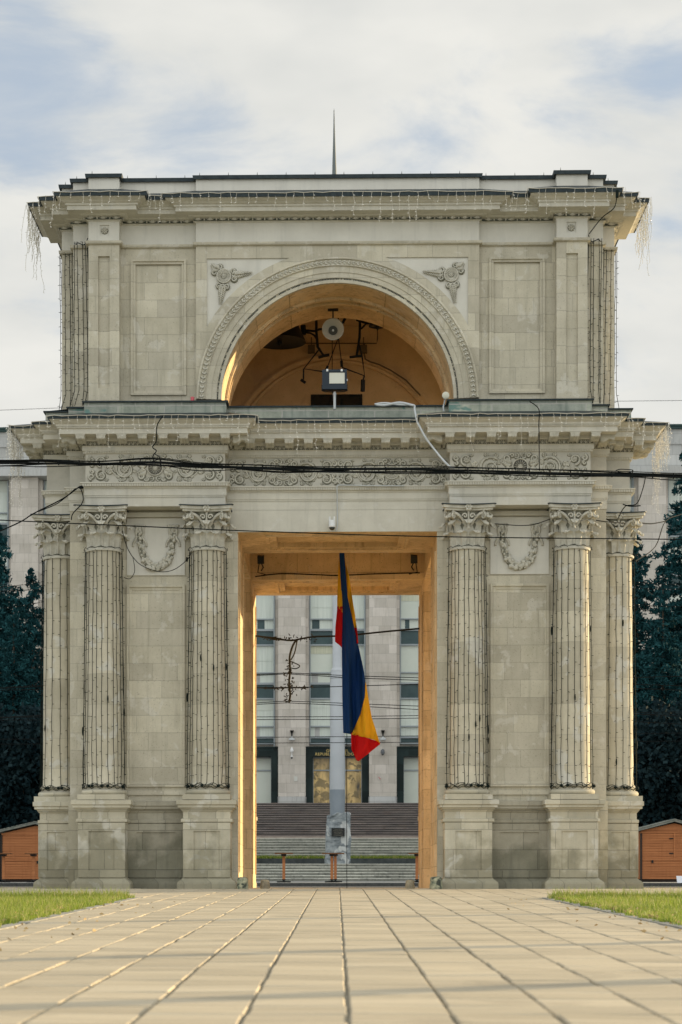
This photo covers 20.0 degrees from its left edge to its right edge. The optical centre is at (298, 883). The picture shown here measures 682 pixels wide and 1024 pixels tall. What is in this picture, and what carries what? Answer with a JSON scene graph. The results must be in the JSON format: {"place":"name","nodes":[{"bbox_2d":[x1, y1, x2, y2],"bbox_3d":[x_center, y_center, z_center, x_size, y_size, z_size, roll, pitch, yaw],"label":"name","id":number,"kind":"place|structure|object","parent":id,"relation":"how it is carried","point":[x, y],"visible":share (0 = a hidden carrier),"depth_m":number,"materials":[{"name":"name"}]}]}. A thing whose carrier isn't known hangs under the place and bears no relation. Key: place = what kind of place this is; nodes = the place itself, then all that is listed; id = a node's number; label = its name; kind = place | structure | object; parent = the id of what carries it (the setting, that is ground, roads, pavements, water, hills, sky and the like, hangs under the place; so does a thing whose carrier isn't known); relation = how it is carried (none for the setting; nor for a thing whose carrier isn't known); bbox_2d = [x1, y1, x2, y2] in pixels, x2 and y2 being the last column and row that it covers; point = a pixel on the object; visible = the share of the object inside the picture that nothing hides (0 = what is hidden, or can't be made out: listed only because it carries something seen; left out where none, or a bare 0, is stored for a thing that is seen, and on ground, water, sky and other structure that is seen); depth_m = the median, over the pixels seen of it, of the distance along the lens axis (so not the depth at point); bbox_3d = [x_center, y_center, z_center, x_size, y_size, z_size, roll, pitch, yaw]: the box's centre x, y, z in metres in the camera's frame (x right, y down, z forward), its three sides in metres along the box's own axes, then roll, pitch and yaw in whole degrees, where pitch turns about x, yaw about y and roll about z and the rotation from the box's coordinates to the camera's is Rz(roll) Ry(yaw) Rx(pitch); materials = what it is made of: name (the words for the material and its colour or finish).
{"place":"outdoors","nodes":[
{"label":"outdoors","id":0,"kind":"place"},
{"bbox_2d":[0,606,38,827],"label":"spruce tree","id":1,"kind":"object","parent":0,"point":[7,674],"visible":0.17,"depth_m":90.04,"materials":[{"name":"green plant"}]},
{"bbox_2d":[0,881,676,882],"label":"pavement","id":2,"kind":"structure","parent":0,"point":[339,882],"depth_m":76.58,"materials":[{"name":"grey concrete"}]},
{"bbox_2d":[0,821,38,881],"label":"market kiosk","id":3,"kind":"object","parent":2,"relation":"on","point":[18,841],"visible":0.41,"depth_m":80.26,"materials":[{"name":"orange wood"}]},
{"bbox_2d":[0,703,41,824],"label":"plum tree","id":4,"kind":"object","parent":2,"relation":"on","point":[21,796],"visible":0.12,"depth_m":87.04,"materials":[{"name":"green plant"}]},
{"bbox_2d":[0,702,42,880],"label":"plum tree","id":5,"kind":"object","parent":2,"relation":"on","point":[25,748],"visible":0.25,"depth_m":85.95,"materials":[{"name":"green plant"}]},
{"bbox_2d":[0,703,42,817],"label":"plum tree","id":6,"kind":"object","parent":2,"relation":"on","point":[35,710],"visible":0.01,"depth_m":87.83,"materials":[{"name":"green plant"}]},
{"bbox_2d":[633,696,680,810],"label":"plum tree","id":7,"kind":"object","parent":2,"relation":"on","point":[656,701],"visible":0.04,"depth_m":87.07,"materials":[{"name":"green plant"}]},
{"bbox_2d":[634,697,681,828],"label":"plum tree","id":8,"kind":"object","parent":2,"relation":"on","point":[671,748],"visible":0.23,"depth_m":85.53,"materials":[{"name":"green plant"}]},
{"bbox_2d":[638,819,681,881],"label":"market kiosk","id":9,"kind":"object","parent":2,"relation":"on","point":[659,853],"visible":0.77,"depth_m":79.73,"materials":[{"name":"orange wood"}]},
{"bbox_2d":[641,720,681,820],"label":"plum tree","id":10,"kind":"object","parent":2,"relation":"on","point":[669,786],"visible":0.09,"depth_m":86.58,"materials":[{"name":"green plant"}]},
{"bbox_2d":[16,712,662,717],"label":"tram wire","id":11,"kind":"object","parent":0,"point":[337,716],"visible":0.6,"depth_m":59.99,"materials":[{"name":"black metal"}]},
{"bbox_2d":[4,701,676,717],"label":"tram wire","id":12,"kind":"object","parent":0,"point":[333,702],"visible":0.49,"depth_m":55.99,"materials":[{"name":"black metal"}]},
{"bbox_2d":[0,888,681,1023],"bbox_3d":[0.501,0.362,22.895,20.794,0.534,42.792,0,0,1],"label":"paving","id":13,"kind":"structure","parent":0,"point":[125,963],"depth_m":11.21,"materials":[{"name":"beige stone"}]},
{"bbox_2d":[256,864,418,885],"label":"steps","id":14,"kind":"structure","parent":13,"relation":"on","point":[349,872],"depth_m":90.52,"materials":[{"name":"stone"}]},
{"bbox_2d":[257,838,417,856],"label":"steps","id":15,"kind":"structure","parent":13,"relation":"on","point":[359,846],"depth_m":112.72,"materials":[{"name":"stone"}]},
{"bbox_2d":[257,836,417,837],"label":"landing","id":16,"kind":"object","parent":15,"relation":"on","point":[325,836],"depth_m":115.89,"materials":[{"name":"stone"}]},
{"bbox_2d":[257,803,417,835],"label":"steps","id":17,"kind":"structure","parent":16,"relation":"on","point":[310,819],"depth_m":122.34,"materials":[{"name":"brown stone"}]},
{"bbox_2d":[9,167,667,888],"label":"triumphal arch","id":18,"kind":"structure","parent":13,"relation":"on","point":[469,303],"depth_m":35.50,"materials":[{"name":"stone"}]},
{"bbox_2d":[6,425,24,509],"bbox_3d":[-5.288,-7.702,36.035,0.224,1.357,1.654,0,0,-2],"label":"icicle light garland","id":19,"kind":"object","parent":18,"relation":"hanging from","point":[14,445],"visible":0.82,"depth_m":35.98,"materials":[{"name":"white plastic"}]},
{"bbox_2d":[21,203,44,292],"bbox_3d":[-4.946,-11.854,36.197,0.323,1.292,1.544,0,0,1],"label":"icicle light garland","id":20,"kind":"object","parent":18,"relation":"hanging from","point":[33,233],"visible":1,"depth_m":36.11,"materials":[{"name":"white plastic"}]},
{"bbox_2d":[0,485,83,531],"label":"slanting wire","id":21,"kind":"object","parent":18,"relation":"attached to","point":[71,492],"visible":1,"depth_m":34.89,"materials":[{"name":"black"}]},
{"bbox_2d":[43,559,48,786],"bbox_3d":[-4.710,-3.923,36.044,0.084,4.352,0.084,0,0,27],"label":"light string","id":22,"kind":"object","parent":18,"relation":"attached to","point":[44,728],"visible":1,"depth_m":36.05,"materials":[{"name":"black plastic"}]},
{"bbox_2d":[50,558,53,786],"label":"light string","id":23,"kind":"object","parent":18,"relation":"attached to","point":[51,667],"visible":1,"depth_m":35.98,"materials":[{"name":"black plastic"}]},
{"bbox_2d":[65,584,68,785],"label":"light string","id":24,"kind":"object","parent":18,"relation":"attached to","point":[67,712],"visible":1,"depth_m":35.99,"materials":[{"name":"black plastic"}]},
{"bbox_2d":[82,552,85,784],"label":"light string","id":25,"kind":"object","parent":18,"relation":"attached to","point":[84,664],"visible":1,"depth_m":35.41,"materials":[{"name":"black plastic"}]},
{"bbox_2d":[83,551,87,785],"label":"light string","id":26,"kind":"object","parent":18,"relation":"attached to","point":[87,662],"visible":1,"depth_m":35.30,"materials":[{"name":"black plastic"}]},
{"bbox_2d":[94,549,98,783],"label":"light string","id":27,"kind":"object","parent":18,"relation":"attached to","point":[96,661],"visible":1,"depth_m":35.10,"materials":[{"name":"black plastic"}]},
{"bbox_2d":[99,550,103,786],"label":"light string","id":28,"kind":"object","parent":18,"relation":"attached to","point":[101,683],"visible":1,"depth_m":35.08,"materials":[{"name":"black plastic"}]},
{"bbox_2d":[105,550,110,784],"bbox_3d":[-3.458,-3.925,35.087,0.113,4.354,0.064,0,0,31],"label":"light string","id":29,"kind":"object","parent":18,"relation":"attached to","point":[107,664],"visible":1,"depth_m":35.10,"materials":[{"name":"black plastic"}]},
{"bbox_2d":[114,551,118,783],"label":"light string","id":30,"kind":"object","parent":18,"relation":"attached to","point":[116,652],"visible":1,"depth_m":35.22,"materials":[{"name":"black plastic"}]},
{"bbox_2d":[118,552,122,783],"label":"light string","id":31,"kind":"object","parent":18,"relation":"attached to","point":[120,661],"visible":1,"depth_m":35.32,"materials":[{"name":"black plastic"}]},
{"bbox_2d":[185,550,190,783],"bbox_3d":[-2.019,-3.924,35.349,0.113,4.351,0.050,0,0,1],"label":"light string","id":32,"kind":"object","parent":18,"relation":"attached to","point":[188,670],"visible":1,"depth_m":35.36,"materials":[{"name":"black plastic"}]},
{"bbox_2d":[204,550,208,786],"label":"light string","id":33,"kind":"object","parent":18,"relation":"attached to","point":[207,657],"visible":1,"depth_m":35.05,"materials":[{"name":"black plastic"}]},
{"bbox_2d":[211,550,215,783],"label":"light string","id":34,"kind":"object","parent":18,"relation":"attached to","point":[213,681],"visible":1,"depth_m":35.07,"materials":[{"name":"black plastic"}]},
{"bbox_2d":[224,554,229,784],"bbox_3d":[-1.304,-3.924,35.330,0.115,4.351,0.048,0,0,19],"label":"light string","id":35,"kind":"object","parent":18,"relation":"attached to","point":[227,665],"visible":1,"depth_m":35.34,"materials":[{"name":"black plastic"}]},
{"bbox_2d":[263,325,305,349],"bbox_3d":[-0.380,-11.339,38.916,1.055,1.042,1.055,0,0,1],"label":"bell","id":36,"kind":"object","parent":18,"relation":"hanging from","point":[292,338],"visible":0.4,"depth_m":38.85,"materials":[{"name":"brown metal"}]},
{"bbox_2d":[300,320,329,383],"bbox_3d":[0.334,-10.922,39.501,0.603,1.437,0.095,0,0,1],"label":"hammer mechanism","id":37,"kind":"object","parent":18,"relation":"hanging from","point":[304,331],"visible":0.91,"depth_m":39.48,"materials":[{"name":"brown metal"}]},
{"bbox_2d":[322,308,343,339],"bbox_3d":[0.661,-10.691,37.100,0.420,0.658,0.448,0,0,1],"label":"horn loudspeaker","id":38,"kind":"object","parent":18,"relation":"attached to","point":[332,328],"visible":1,"depth_m":36.92,"materials":[{"name":"beige metal"}]},
{"bbox_2d":[321,369,347,408],"bbox_3d":[0.658,-9.029,35.389,0.478,0.705,0.250,0,0,1],"label":"floodlight","id":39,"kind":"object","parent":18,"relation":"on","point":[334,381],"visible":1,"depth_m":35.28,"materials":[{"name":"black metal"}]},
{"bbox_2d":[255,628,419,702],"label":"broken light garland","id":40,"kind":"object","parent":18,"relation":"hanging from","point":[289,684],"visible":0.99,"depth_m":43.08,"materials":[{"name":"black plastic"}]},
{"bbox_2d":[255,572,419,576],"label":"passage cable","id":41,"kind":"object","parent":18,"relation":"attached to","point":[335,575],"visible":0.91,"depth_m":41.07,"materials":[{"name":"black plastic"}]},
{"bbox_2d":[7,412,669,453],"bbox_3d":[0.695,-8.056,34.869,12.087,0.669,0.801,0,0,1],"label":"icicle light garland","id":42,"kind":"object","parent":18,"relation":"hanging from","point":[345,422],"visible":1,"depth_m":34.59,"materials":[{"name":"beige plastic"}]},
{"bbox_2d":[26,187,651,225],"bbox_3d":[0.719,-12.178,35.059,11.441,0.656,0.660,0,0,1],"label":"icicle light garland","id":43,"kind":"object","parent":18,"relation":"hanging from","point":[513,192],"visible":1,"depth_m":34.90,"materials":[{"name":"white plastic"}]},
{"bbox_2d":[340,320,368,391],"bbox_3d":[1.167,-10.842,39.485,0.641,1.596,0.078,0,0,1],"label":"hammer mechanism","id":44,"kind":"object","parent":18,"relation":"hanging from","point":[359,356],"visible":0.9,"depth_m":39.47,"materials":[{"name":"brown metal"}]},
{"bbox_2d":[306,330,420,395],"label":"conduit","id":45,"kind":"object","parent":18,"relation":"attached to","point":[311,348],"visible":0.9,"depth_m":40.96,"materials":[{"name":"brown"}]},
{"bbox_2d":[374,401,449,465],"bbox_3d":[2.226,-7.970,34.517,0.503,1.576,2.119,0,0,-39],"label":"conduit hose","id":46,"kind":"object","parent":18,"relation":"attached to","point":[384,404],"visible":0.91,"depth_m":34.95,"materials":[{"name":"grey"}]},
{"bbox_2d":[445,549,449,784],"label":"light string","id":47,"kind":"object","parent":18,"relation":"attached to","point":[447,657],"visible":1,"depth_m":35.26,"materials":[{"name":"black plastic"}]},
{"bbox_2d":[448,551,453,783],"bbox_3d":[2.771,-3.924,35.139,0.110,4.351,0.046,0,0,-24],"label":"light string","id":48,"kind":"object","parent":18,"relation":"attached to","point":[450,669],"visible":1,"depth_m":35.15,"materials":[{"name":"black plastic"}]},
{"bbox_2d":[456,549,460,785],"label":"light string","id":49,"kind":"object","parent":18,"relation":"attached to","point":[458,640],"visible":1,"depth_m":35.02,"materials":[{"name":"black plastic"}]},
{"bbox_2d":[462,548,464,782],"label":"light string","id":50,"kind":"object","parent":18,"relation":"attached to","point":[462,654],"visible":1,"depth_m":34.97,"materials":[{"name":"black plastic"}]},
{"bbox_2d":[473,564,477,786],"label":"light string","id":51,"kind":"object","parent":18,"relation":"attached to","point":[475,680],"visible":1,"depth_m":34.97,"materials":[{"name":"black plastic"}]},
{"bbox_2d":[477,555,480,783],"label":"light string","id":52,"kind":"object","parent":18,"relation":"attached to","point":[478,674],"visible":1,"depth_m":35.01,"materials":[{"name":"black plastic"}]},
{"bbox_2d":[480,550,485,786],"bbox_3d":[3.335,-3.924,35.064,0.109,4.351,0.046,0,0,26],"label":"light string","id":53,"kind":"object","parent":18,"relation":"attached to","point":[482,673],"visible":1,"depth_m":35.07,"materials":[{"name":"black plastic"}]},
{"bbox_2d":[550,572,554,785],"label":"light string","id":54,"kind":"object","parent":18,"relation":"attached to","point":[552,679],"visible":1,"depth_m":35.23,"materials":[{"name":"black plastic"}]},
{"bbox_2d":[554,550,557,784],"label":"light string","id":55,"kind":"object","parent":18,"relation":"attached to","point":[556,667],"visible":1,"depth_m":35.11,"materials":[{"name":"black plastic"}]},
{"bbox_2d":[559,555,563,783],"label":"light string","id":56,"kind":"object","parent":18,"relation":"attached to","point":[561,653],"visible":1,"depth_m":35.01,"materials":[{"name":"black plastic"}]},
{"bbox_2d":[573,548,576,784],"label":"light string","id":57,"kind":"object","parent":18,"relation":"attached to","point":[574,665],"visible":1,"depth_m":34.91,"materials":[{"name":"black plastic"}]},
{"bbox_2d":[578,550,583,784],"bbox_3d":[5.098,-3.924,34.928,0.104,4.351,0.064,0,0,12],"label":"light string","id":58,"kind":"object","parent":18,"relation":"attached to","point":[580,665],"visible":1,"depth_m":34.93,"materials":[{"name":"black plastic"}]},
{"bbox_2d":[584,549,588,786],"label":"light string","id":59,"kind":"object","parent":18,"relation":"attached to","point":[585,658],"visible":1,"depth_m":34.99,"materials":[{"name":"black plastic"}]},
{"bbox_2d":[587,550,592,783],"bbox_3d":[5.280,-3.924,35.082,0.108,4.351,0.049,0,0,29],"label":"light string","id":60,"kind":"object","parent":18,"relation":"attached to","point":[590,628],"visible":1,"depth_m":35.09,"materials":[{"name":"black plastic"}]},
{"bbox_2d":[620,568,624,785],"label":"light string","id":61,"kind":"object","parent":18,"relation":"attached to","point":[622,644],"visible":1,"depth_m":35.76,"materials":[{"name":"black plastic"}]},
{"bbox_2d":[627,555,631,786],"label":"light string","id":62,"kind":"object","parent":18,"relation":"attached to","point":[629,649],"visible":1,"depth_m":35.82,"materials":[{"name":"black plastic"}]},
{"bbox_2d":[635,197,653,275],"bbox_3d":[6.380,-11.837,35.887,0.273,1.325,1.485,0,0,1],"label":"icicle light garland","id":63,"kind":"object","parent":18,"relation":"hanging from","point":[645,225],"visible":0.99,"depth_m":35.66,"materials":[{"name":"white plastic"}]},
{"bbox_2d":[651,424,671,514],"bbox_3d":[6.688,-7.649,35.862,0.279,1.462,1.546,0,0,1],"label":"icicle light garland","id":64,"kind":"object","parent":18,"relation":"hanging from","point":[661,447],"visible":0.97,"depth_m":35.74,"materials":[{"name":"white plastic"}]},
{"bbox_3d":[0.793,-6.830,39.492,3.660,0.036,0.031,0,0,1],"label":"flag rod","id":65,"kind":"object","parent":18,"relation":"attached to","visible":0},
{"bbox_2d":[335,553,379,760],"bbox_3d":[1.203,-4.657,39.487,0.921,4.332,0.335,0,0,1],"label":"flag","id":66,"kind":"object","parent":65,"relation":"hanging from","point":[358,725],"visible":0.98,"depth_m":39.50,"materials":[{"name":"blue fabric"}]},
{"bbox_2d":[0,895,680,950],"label":"fallen leaves","id":67,"kind":"object","parent":13,"relation":"on","point":[94,930],"visible":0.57,"depth_m":18.67,"materials":[{"name":"brown plant"}]},
{"bbox_2d":[0,883,681,885],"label":"road kerb","id":68,"kind":"structure","parent":13,"relation":"on","point":[347,884],"depth_m":71.98,"materials":[{"name":"grey concrete"}]},
{"bbox_2d":[0,897,681,929],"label":"lawn kerb","id":69,"kind":"structure","parent":13,"relation":"on","point":[7,926],"depth_m":19.45,"materials":[{"name":"concrete"}]},
{"bbox_2d":[430,876,442,888],"bbox_3d":[2.468,-0.012,34.710,0.236,0.225,0.233,0,0,1],"label":"stone stub","id":70,"kind":"object","parent":13,"relation":"on","point":[435,882],"visible":1,"depth_m":34.62,"materials":[{"name":"grey stone"}]},
{"bbox_2d":[0,457,681,480],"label":"overhead cable bundle","id":71,"kind":"object","parent":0,"point":[329,469],"visible":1,"depth_m":33.37,"materials":[{"name":"black rubber"}]},
{"bbox_2d":[0,520,681,539],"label":"overhead wire","id":72,"kind":"object","parent":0,"point":[342,534],"visible":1,"depth_m":32.99,"materials":[{"name":"black"}]},
{"bbox_2d":[0,886,681,887],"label":"road","id":73,"kind":"structure","parent":0,"point":[343,886],"depth_m":68.57,"materials":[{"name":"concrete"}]},
{"bbox_2d":[0,672,681,687],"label":"tram wire","id":74,"kind":"object","parent":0,"point":[365,676],"visible":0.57,"depth_m":51.98,"materials":[{"name":"black metal"}]},
{"bbox_2d":[0,674,681,690],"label":"tram wire","id":75,"kind":"object","parent":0,"point":[340,677],"visible":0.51,"depth_m":52.49,"materials":[{"name":"black metal"}]},
{"bbox_2d":[0,0,681,426],"label":"sky","id":76,"kind":"structure","parent":0,"point":[132,88],"materials":[{"name":"white"}]},
{"bbox_2d":[18,676,681,689],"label":"tram wire","id":77,"kind":"object","parent":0,"point":[384,685],"visible":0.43,"depth_m":49.96,"materials":[{"name":"black metal"}]},
{"bbox_2d":[633,583,681,799],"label":"spruce tree","id":78,"kind":"object","parent":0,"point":[661,643],"visible":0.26,"depth_m":89.40,"materials":[{"name":"green plant"}]},
{"bbox_2d":[633,452,681,710],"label":"spruce tree","id":79,"kind":"object","parent":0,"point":[668,569],"visible":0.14,"depth_m":92.61,"materials":[{"name":"green plant"}]},
{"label":"terrace","id":80,"kind":"structure","parent":0,"visible":0},
{"bbox_2d":[0,523,42,713],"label":"spruce tree","id":81,"kind":"object","parent":80,"relation":"on","point":[8,600],"visible":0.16,"depth_m":93.12,"materials":[{"name":"green plant"}]},
{"bbox_2d":[7,567,43,704],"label":"spruce tree","id":82,"kind":"object","parent":80,"relation":"on","point":[32,619],"visible":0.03,"depth_m":97.08,"materials":[{"name":"green plant"}]},
{"bbox_2d":[257,858,414,863],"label":"planter wall","id":83,"kind":"structure","parent":80,"relation":"on","point":[353,860],"depth_m":104.99,"materials":[{"name":"stone"}]},
{"bbox_2d":[330,114,344,814],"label":"flagpole","id":84,"kind":"object","parent":80,"relation":"on","point":[337,777],"visible":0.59,"depth_m":99.68,"materials":[{"name":"grey metal"}]},
{"bbox_2d":[324,812,351,863],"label":"boulder","id":85,"kind":"object","parent":80,"relation":"on","point":[335,835],"visible":0.74,"depth_m":96.22,"materials":[{"name":"grey stone"}]},
{"bbox_2d":[632,535,674,707],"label":"spruce tree","id":86,"kind":"object","parent":80,"relation":"on","point":[640,621],"visible":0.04,"depth_m":97.29,"materials":[{"name":"green plant"}]},
{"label":"podium","id":87,"kind":"structure","parent":0,"visible":0},
{"bbox_2d":[0,424,681,802],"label":"government building","id":88,"kind":"structure","parent":87,"relation":"on","point":[392,656],"depth_m":130.03,"materials":[{"name":"stone"}]},
{"bbox_2d":[0,480,8,537],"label":"window","id":89,"kind":"structure","parent":88,"relation":"in","point":[3,484],"depth_m":131.19,"materials":[{"name":"grey glass"}]},
{"bbox_2d":[256,596,273,645],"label":"window","id":90,"kind":"structure","parent":88,"relation":"in","point":[264,604],"depth_m":130.84,"materials":[{"name":"grey glass"}]},
{"bbox_2d":[257,700,273,744],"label":"window","id":91,"kind":"structure","parent":88,"relation":"in","point":[265,728],"depth_m":130.84,"materials":[{"name":"grey glass"}]},
{"bbox_2d":[257,646,273,699],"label":"window","id":92,"kind":"structure","parent":88,"relation":"in","point":[265,654],"depth_m":130.84,"materials":[{"name":"grey glass"}]},
{"bbox_2d":[310,699,350,743],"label":"window","id":93,"kind":"structure","parent":88,"relation":"in","point":[319,729],"depth_m":130.78,"materials":[{"name":"grey glass"}]},
{"bbox_2d":[310,646,363,699],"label":"window","id":94,"kind":"structure","parent":88,"relation":"in","point":[321,657],"depth_m":130.75,"materials":[{"name":"grey glass"}]},
{"bbox_2d":[310,595,363,645],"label":"window","id":95,"kind":"structure","parent":88,"relation":"in","point":[321,606],"depth_m":130.71,"materials":[{"name":"grey glass"}]},
{"bbox_2d":[400,699,417,743],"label":"window","id":96,"kind":"structure","parent":88,"relation":"in","point":[408,727],"depth_m":130.65,"materials":[{"name":"grey glass"}]},
{"bbox_2d":[400,645,417,698],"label":"window","id":97,"kind":"structure","parent":88,"relation":"in","point":[408,654],"depth_m":130.65,"materials":[{"name":"grey glass"}]},
{"bbox_2d":[400,595,418,645],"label":"window","id":98,"kind":"structure","parent":88,"relation":"in","point":[409,604],"depth_m":130.65,"materials":[{"name":"grey glass"}]},
{"bbox_2d":[668,478,681,537],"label":"window","id":99,"kind":"structure","parent":88,"relation":"in","point":[671,498],"depth_m":130.27,"materials":[{"name":"grey glass"}]},
{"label":"lawn soil","id":100,"kind":"structure","parent":0,"visible":0},
{"bbox_2d":[0,885,134,925],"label":"grass","id":101,"kind":"structure","parent":100,"relation":"on","point":[9,901],"depth_m":23.36,"materials":[{"name":"green plant"}]},
{"bbox_2d":[547,885,681,925],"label":"grass","id":102,"kind":"structure","parent":100,"relation":"on","point":[670,904],"depth_m":23.32,"materials":[{"name":"green plant"}]},
{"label":"planting bed","id":103,"kind":"structure","parent":0,"visible":0},
{"bbox_2d":[257,854,414,858],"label":"grass","id":104,"kind":"structure","parent":103,"relation":"on","point":[351,856],"depth_m":105.72,"materials":[{"name":"green plant"}]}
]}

